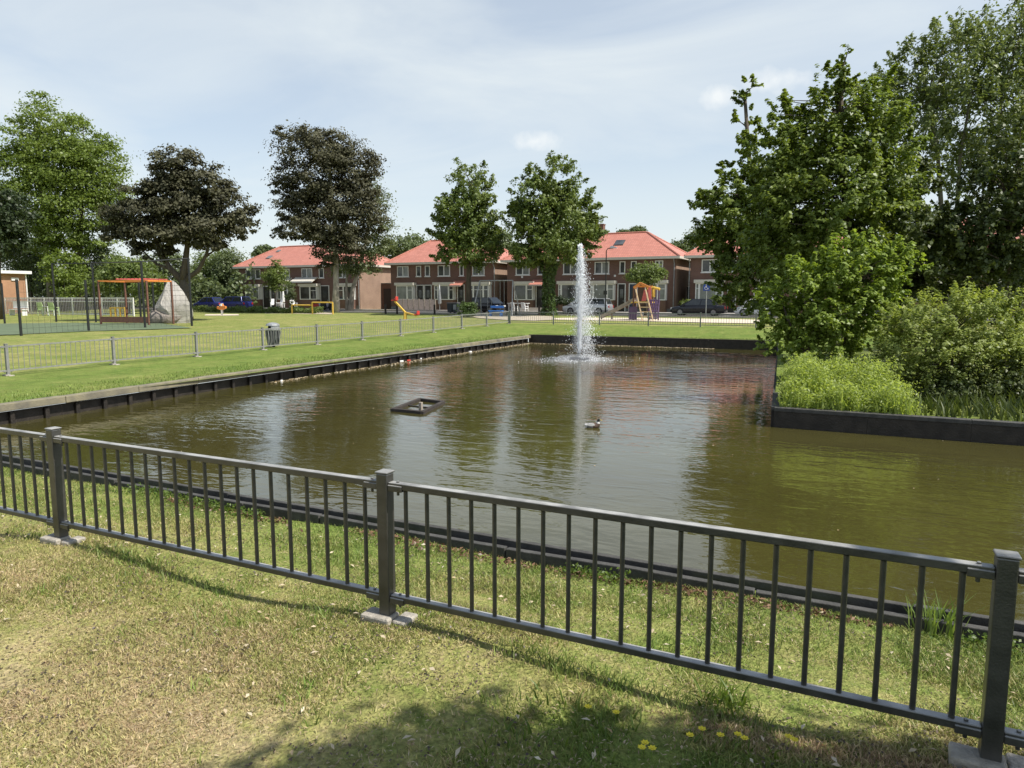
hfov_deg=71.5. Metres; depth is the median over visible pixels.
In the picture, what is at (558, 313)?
road
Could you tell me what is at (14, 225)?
maple tree
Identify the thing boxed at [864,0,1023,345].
willow tree
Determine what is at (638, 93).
sky
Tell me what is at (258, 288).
bay window
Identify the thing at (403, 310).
seesaw
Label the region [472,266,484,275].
window
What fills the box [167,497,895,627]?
leaf mulch
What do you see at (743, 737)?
buttercup
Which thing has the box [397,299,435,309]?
garden screen
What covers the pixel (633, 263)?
window
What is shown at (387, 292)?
garage door
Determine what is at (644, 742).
buttercup
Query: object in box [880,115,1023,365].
alder tree
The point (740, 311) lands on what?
parked car
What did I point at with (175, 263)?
park tree
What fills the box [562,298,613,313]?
parked car
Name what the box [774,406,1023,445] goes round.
retaining wall
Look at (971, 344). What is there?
spirea shrub
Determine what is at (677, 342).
retaining wall
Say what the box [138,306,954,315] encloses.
pavement
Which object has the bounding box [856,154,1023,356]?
alder tree
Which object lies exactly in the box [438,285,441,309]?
parasol
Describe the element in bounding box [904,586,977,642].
grass tussock
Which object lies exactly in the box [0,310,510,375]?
metal fence
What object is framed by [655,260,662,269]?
window
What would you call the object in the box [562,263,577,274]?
window
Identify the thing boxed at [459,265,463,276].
window
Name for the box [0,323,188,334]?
sports court
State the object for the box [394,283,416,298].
bay window
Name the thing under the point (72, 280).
park tree
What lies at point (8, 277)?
pavilion
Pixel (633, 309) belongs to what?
play tower
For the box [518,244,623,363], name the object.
fountain
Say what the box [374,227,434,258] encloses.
distant tree
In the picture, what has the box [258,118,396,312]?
maple tree
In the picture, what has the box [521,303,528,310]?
garden chair
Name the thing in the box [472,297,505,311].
parked car
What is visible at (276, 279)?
garden tree
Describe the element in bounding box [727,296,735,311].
door
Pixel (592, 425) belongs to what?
duck
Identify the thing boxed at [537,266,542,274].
window
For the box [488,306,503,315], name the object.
picnic bench
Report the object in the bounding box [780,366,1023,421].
undergrowth
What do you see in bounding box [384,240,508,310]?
brick house
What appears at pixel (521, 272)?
window
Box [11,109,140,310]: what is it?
locust tree
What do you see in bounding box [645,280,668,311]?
bay window
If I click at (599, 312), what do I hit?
metal fence
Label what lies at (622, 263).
window
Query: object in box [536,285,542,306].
door
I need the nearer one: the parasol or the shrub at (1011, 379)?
the shrub at (1011, 379)
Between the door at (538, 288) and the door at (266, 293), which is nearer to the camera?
the door at (538, 288)
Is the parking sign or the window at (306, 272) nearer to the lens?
the parking sign
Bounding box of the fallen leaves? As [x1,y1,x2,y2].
[0,477,1017,767]
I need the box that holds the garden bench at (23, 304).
[8,301,27,315]
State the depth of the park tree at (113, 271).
72.12 m
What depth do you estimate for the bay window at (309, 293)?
89.86 m
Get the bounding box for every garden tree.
[259,258,291,306]
[623,260,668,314]
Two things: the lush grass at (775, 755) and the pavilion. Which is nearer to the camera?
the lush grass at (775, 755)
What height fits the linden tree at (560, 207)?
14.464 m
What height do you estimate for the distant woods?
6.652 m
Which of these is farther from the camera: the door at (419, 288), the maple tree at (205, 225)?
the door at (419, 288)
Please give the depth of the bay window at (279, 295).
91.70 m
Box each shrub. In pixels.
[283,283,296,305]
[752,227,933,365]
[855,276,1023,389]
[906,352,1023,404]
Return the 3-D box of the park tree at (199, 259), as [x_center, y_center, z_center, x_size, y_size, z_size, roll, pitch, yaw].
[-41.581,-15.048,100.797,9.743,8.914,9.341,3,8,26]
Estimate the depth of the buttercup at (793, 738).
2.92 m
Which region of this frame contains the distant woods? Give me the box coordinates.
[17,261,256,308]
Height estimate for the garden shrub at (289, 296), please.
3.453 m
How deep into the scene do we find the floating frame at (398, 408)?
15.50 m
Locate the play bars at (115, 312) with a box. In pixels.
[109,307,125,316]
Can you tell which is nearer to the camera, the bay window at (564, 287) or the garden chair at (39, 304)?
the garden chair at (39, 304)
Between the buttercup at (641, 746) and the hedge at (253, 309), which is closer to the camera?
the buttercup at (641, 746)
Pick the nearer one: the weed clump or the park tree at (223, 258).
the weed clump
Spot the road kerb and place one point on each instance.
(137, 308)
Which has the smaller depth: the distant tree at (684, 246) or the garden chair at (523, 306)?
the garden chair at (523, 306)
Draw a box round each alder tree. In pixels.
[683,73,812,336]
[721,44,941,358]
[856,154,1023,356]
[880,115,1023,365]
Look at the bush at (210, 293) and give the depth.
94.73 m
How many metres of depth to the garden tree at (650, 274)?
60.72 m
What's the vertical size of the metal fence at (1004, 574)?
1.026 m
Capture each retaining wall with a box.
[0,335,530,424]
[2,454,1023,649]
[529,334,776,350]
[771,343,780,425]
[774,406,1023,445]
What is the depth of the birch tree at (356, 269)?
76.58 m
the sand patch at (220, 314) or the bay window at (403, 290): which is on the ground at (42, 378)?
the sand patch at (220, 314)
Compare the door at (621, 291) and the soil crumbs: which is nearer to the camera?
the soil crumbs
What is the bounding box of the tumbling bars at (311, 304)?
[291,302,333,313]
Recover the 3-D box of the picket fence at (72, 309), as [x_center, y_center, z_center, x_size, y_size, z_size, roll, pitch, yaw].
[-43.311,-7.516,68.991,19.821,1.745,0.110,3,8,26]
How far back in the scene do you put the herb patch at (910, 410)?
13.09 m
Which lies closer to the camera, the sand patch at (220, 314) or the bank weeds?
the bank weeds
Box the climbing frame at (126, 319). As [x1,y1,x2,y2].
[97,278,174,324]
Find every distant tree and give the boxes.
[249,244,275,257]
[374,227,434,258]
[486,228,514,249]
[616,225,647,231]
[671,226,711,252]
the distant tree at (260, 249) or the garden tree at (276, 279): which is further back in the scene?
the distant tree at (260, 249)
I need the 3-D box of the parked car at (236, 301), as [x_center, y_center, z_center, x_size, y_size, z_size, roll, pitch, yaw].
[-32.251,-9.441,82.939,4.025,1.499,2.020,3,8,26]
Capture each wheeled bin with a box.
[447,303,454,312]
[452,303,459,312]
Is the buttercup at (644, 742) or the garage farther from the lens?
the garage
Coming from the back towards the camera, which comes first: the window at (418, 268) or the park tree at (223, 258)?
the park tree at (223, 258)
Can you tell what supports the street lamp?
on the road
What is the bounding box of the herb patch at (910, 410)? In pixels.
[775,364,921,414]
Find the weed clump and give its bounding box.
[689,672,755,718]
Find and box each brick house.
[232,245,390,308]
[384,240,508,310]
[500,224,690,311]
[684,236,890,313]
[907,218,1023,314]
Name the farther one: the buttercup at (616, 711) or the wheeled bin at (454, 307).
the wheeled bin at (454, 307)
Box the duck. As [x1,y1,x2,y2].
[584,419,600,427]
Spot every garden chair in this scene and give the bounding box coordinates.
[36,302,47,315]
[47,302,59,315]
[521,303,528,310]
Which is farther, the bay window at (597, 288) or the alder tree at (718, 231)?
the bay window at (597, 288)
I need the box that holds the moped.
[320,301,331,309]
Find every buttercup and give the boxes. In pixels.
[612,710,619,723]
[638,744,645,759]
[641,739,648,754]
[648,745,656,760]
[686,732,693,746]
[716,732,724,744]
[734,731,741,746]
[740,735,748,748]
[790,736,797,749]
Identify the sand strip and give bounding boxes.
[295,312,331,313]
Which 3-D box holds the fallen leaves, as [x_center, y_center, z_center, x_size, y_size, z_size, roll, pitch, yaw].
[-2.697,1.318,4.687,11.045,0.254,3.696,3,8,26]
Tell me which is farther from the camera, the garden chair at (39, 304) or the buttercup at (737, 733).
the garden chair at (39, 304)
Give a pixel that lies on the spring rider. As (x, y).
(222, 307)
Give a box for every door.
[262,286,270,306]
[270,290,276,306]
[320,285,329,301]
[383,289,390,308]
[416,285,423,298]
[424,285,431,298]
[457,284,464,308]
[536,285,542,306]
[617,283,625,310]
[628,283,637,310]
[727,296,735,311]
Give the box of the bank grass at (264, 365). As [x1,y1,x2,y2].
[0,333,784,402]
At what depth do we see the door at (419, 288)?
83.31 m
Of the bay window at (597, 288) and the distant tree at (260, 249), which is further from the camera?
the distant tree at (260, 249)
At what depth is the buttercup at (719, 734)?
2.97 m
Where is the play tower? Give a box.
[600,282,659,320]
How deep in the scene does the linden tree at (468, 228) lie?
63.56 m
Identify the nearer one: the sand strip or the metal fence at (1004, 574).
the metal fence at (1004, 574)
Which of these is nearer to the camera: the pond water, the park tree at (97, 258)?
the pond water
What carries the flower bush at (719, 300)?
on the ground at (42, 378)
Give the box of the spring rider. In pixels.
[217,304,226,314]
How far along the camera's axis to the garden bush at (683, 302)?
68.47 m
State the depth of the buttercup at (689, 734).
2.96 m
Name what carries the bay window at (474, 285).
in the brick house at (417, 272)
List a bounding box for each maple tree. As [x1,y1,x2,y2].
[0,180,47,318]
[92,143,267,320]
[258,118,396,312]
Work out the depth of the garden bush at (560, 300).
67.09 m
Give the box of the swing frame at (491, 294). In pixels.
[474,280,520,315]
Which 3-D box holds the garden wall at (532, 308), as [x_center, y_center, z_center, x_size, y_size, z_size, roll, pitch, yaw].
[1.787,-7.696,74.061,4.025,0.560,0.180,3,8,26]
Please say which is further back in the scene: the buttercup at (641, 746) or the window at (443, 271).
the window at (443, 271)
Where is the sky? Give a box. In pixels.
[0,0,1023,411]
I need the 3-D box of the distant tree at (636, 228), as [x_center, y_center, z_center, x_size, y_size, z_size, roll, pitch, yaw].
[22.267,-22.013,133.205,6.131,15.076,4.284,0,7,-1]
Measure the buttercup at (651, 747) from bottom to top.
0.069 m
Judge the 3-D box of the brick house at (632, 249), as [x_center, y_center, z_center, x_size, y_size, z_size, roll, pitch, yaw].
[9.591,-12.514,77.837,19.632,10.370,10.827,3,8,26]
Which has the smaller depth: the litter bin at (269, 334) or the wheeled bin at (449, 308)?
the litter bin at (269, 334)
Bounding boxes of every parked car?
[193,297,223,306]
[220,297,252,307]
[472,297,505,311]
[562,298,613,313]
[670,299,727,315]
[733,299,780,316]
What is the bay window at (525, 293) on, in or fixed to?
in the brick house at (632, 249)
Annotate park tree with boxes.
[1,242,59,309]
[34,246,89,311]
[62,240,131,308]
[81,252,169,313]
[139,250,199,295]
[189,247,242,299]
[203,244,249,287]
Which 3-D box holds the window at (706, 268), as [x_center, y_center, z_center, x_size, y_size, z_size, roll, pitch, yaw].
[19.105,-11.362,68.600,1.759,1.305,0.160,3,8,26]
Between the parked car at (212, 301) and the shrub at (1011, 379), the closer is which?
the shrub at (1011, 379)
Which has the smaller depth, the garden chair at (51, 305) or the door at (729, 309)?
the garden chair at (51, 305)
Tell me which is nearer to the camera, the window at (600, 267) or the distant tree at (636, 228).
the window at (600, 267)
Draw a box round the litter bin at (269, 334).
[265,322,280,346]
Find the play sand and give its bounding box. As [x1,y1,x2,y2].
[556,317,758,322]
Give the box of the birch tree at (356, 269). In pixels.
[323,171,402,310]
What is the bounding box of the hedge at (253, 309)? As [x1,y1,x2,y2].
[192,305,323,312]
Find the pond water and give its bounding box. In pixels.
[0,342,1023,620]
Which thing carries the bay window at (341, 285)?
in the brick house at (313, 284)
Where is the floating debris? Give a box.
[272,343,713,382]
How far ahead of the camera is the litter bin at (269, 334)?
27.87 m
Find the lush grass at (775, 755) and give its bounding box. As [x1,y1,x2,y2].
[460,677,924,767]
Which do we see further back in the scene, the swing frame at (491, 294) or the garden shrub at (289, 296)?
the garden shrub at (289, 296)
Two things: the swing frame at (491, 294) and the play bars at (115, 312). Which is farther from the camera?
the swing frame at (491, 294)
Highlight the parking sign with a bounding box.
[703,284,709,317]
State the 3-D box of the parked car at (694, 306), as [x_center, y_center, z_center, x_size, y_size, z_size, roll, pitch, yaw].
[16.050,-6.601,61.114,4.616,1.419,2.020,3,8,26]
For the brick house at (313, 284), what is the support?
on the ground at (42, 378)
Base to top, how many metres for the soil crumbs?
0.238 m
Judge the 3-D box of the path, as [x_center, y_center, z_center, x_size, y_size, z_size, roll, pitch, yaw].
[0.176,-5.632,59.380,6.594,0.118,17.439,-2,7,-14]
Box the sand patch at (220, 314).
[205,314,238,314]
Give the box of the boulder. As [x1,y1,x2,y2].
[150,281,192,323]
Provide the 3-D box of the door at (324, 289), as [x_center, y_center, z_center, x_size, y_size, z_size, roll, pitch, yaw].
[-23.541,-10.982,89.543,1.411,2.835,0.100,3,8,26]
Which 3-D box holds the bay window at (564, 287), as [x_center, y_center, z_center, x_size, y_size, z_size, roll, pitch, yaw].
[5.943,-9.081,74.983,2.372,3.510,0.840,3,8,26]
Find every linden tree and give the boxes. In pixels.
[424,157,506,306]
[501,150,609,315]
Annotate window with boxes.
[243,284,262,306]
[245,269,260,279]
[277,284,294,307]
[298,284,320,307]
[301,268,312,276]
[318,268,324,278]
[339,283,356,308]
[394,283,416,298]
[397,266,408,276]
[416,266,420,276]
[424,266,430,276]
[432,282,455,309]
[437,265,450,276]
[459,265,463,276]
[471,282,490,296]
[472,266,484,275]
[514,281,534,306]
[515,266,529,275]
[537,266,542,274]
[557,281,577,310]
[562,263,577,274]
[589,280,616,307]
[594,262,608,274]
[619,261,624,273]
[631,261,636,269]
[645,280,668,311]
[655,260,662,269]
[694,279,723,305]
[700,259,718,272]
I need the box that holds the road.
[85,307,1013,319]
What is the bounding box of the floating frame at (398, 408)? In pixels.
[390,398,444,413]
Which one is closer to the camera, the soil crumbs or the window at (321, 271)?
the soil crumbs
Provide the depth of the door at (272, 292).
93.26 m
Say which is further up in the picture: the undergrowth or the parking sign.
the parking sign
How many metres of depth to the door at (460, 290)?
80.96 m
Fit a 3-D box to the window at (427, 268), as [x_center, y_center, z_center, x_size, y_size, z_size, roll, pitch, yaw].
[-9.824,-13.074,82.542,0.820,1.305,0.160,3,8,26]
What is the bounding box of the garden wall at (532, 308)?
[513,307,541,310]
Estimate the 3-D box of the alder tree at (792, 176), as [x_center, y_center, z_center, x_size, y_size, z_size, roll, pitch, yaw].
[8.948,-4.818,20.118,5.456,9.144,4.645,3,8,26]
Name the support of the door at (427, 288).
in the brick house at (417, 272)
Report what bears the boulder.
on the ground at (42, 378)
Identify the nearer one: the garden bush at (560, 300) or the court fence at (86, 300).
the court fence at (86, 300)
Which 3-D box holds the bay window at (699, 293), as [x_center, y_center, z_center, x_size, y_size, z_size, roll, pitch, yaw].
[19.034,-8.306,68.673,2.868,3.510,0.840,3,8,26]
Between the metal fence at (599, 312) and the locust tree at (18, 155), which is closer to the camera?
the metal fence at (599, 312)
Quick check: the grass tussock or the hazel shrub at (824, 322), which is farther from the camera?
the hazel shrub at (824, 322)
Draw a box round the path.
[472,314,554,320]
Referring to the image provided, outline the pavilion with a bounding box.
[1,270,31,313]
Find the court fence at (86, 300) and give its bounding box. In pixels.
[0,258,192,335]
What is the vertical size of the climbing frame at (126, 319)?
3.106 m
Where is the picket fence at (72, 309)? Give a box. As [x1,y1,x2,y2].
[4,297,134,315]
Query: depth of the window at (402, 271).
84.02 m
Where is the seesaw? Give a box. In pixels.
[391,296,419,318]
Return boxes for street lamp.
[603,247,616,311]
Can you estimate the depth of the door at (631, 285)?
72.27 m
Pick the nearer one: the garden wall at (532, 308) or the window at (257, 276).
the garden wall at (532, 308)
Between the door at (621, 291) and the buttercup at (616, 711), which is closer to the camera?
the buttercup at (616, 711)
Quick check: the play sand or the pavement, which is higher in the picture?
the pavement
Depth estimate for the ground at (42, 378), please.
3.70 m
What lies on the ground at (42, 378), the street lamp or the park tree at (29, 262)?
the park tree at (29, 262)
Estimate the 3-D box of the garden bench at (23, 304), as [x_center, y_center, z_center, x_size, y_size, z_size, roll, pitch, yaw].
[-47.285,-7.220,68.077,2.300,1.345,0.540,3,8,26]
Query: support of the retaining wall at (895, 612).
on the ground at (42, 378)
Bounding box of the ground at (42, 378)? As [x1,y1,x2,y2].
[0,298,1023,767]
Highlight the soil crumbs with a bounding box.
[0,474,1023,767]
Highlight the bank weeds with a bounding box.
[112,482,1023,657]
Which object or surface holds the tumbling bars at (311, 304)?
on the sand strip
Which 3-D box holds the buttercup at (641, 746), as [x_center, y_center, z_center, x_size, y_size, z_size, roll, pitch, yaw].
[0.523,1.493,2.865,0.037,0.069,0.036,-2,7,-19]
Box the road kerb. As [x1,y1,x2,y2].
[61,306,1022,321]
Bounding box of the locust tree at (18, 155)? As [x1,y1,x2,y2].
[0,89,92,310]
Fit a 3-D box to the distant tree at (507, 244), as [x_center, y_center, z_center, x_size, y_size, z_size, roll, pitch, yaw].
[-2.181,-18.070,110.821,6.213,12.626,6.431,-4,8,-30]
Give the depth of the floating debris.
28.92 m
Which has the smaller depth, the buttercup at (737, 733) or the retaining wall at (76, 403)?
the buttercup at (737, 733)
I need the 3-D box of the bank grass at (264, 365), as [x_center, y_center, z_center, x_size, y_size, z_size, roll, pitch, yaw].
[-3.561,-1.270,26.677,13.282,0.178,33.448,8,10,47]
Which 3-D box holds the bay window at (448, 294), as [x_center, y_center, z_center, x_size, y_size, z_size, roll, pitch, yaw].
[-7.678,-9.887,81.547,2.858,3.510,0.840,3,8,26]
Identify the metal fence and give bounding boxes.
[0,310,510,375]
[0,426,1023,767]
[509,311,893,328]
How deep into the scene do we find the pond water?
10.89 m
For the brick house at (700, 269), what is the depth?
68.78 m
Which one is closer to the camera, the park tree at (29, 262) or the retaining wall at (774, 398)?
the retaining wall at (774, 398)
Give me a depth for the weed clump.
3.31 m
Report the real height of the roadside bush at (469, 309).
1.666 m
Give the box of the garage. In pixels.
[381,283,390,308]
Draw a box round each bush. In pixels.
[192,283,240,300]
[455,301,478,317]
[554,295,576,311]
[678,299,690,304]
[709,294,724,304]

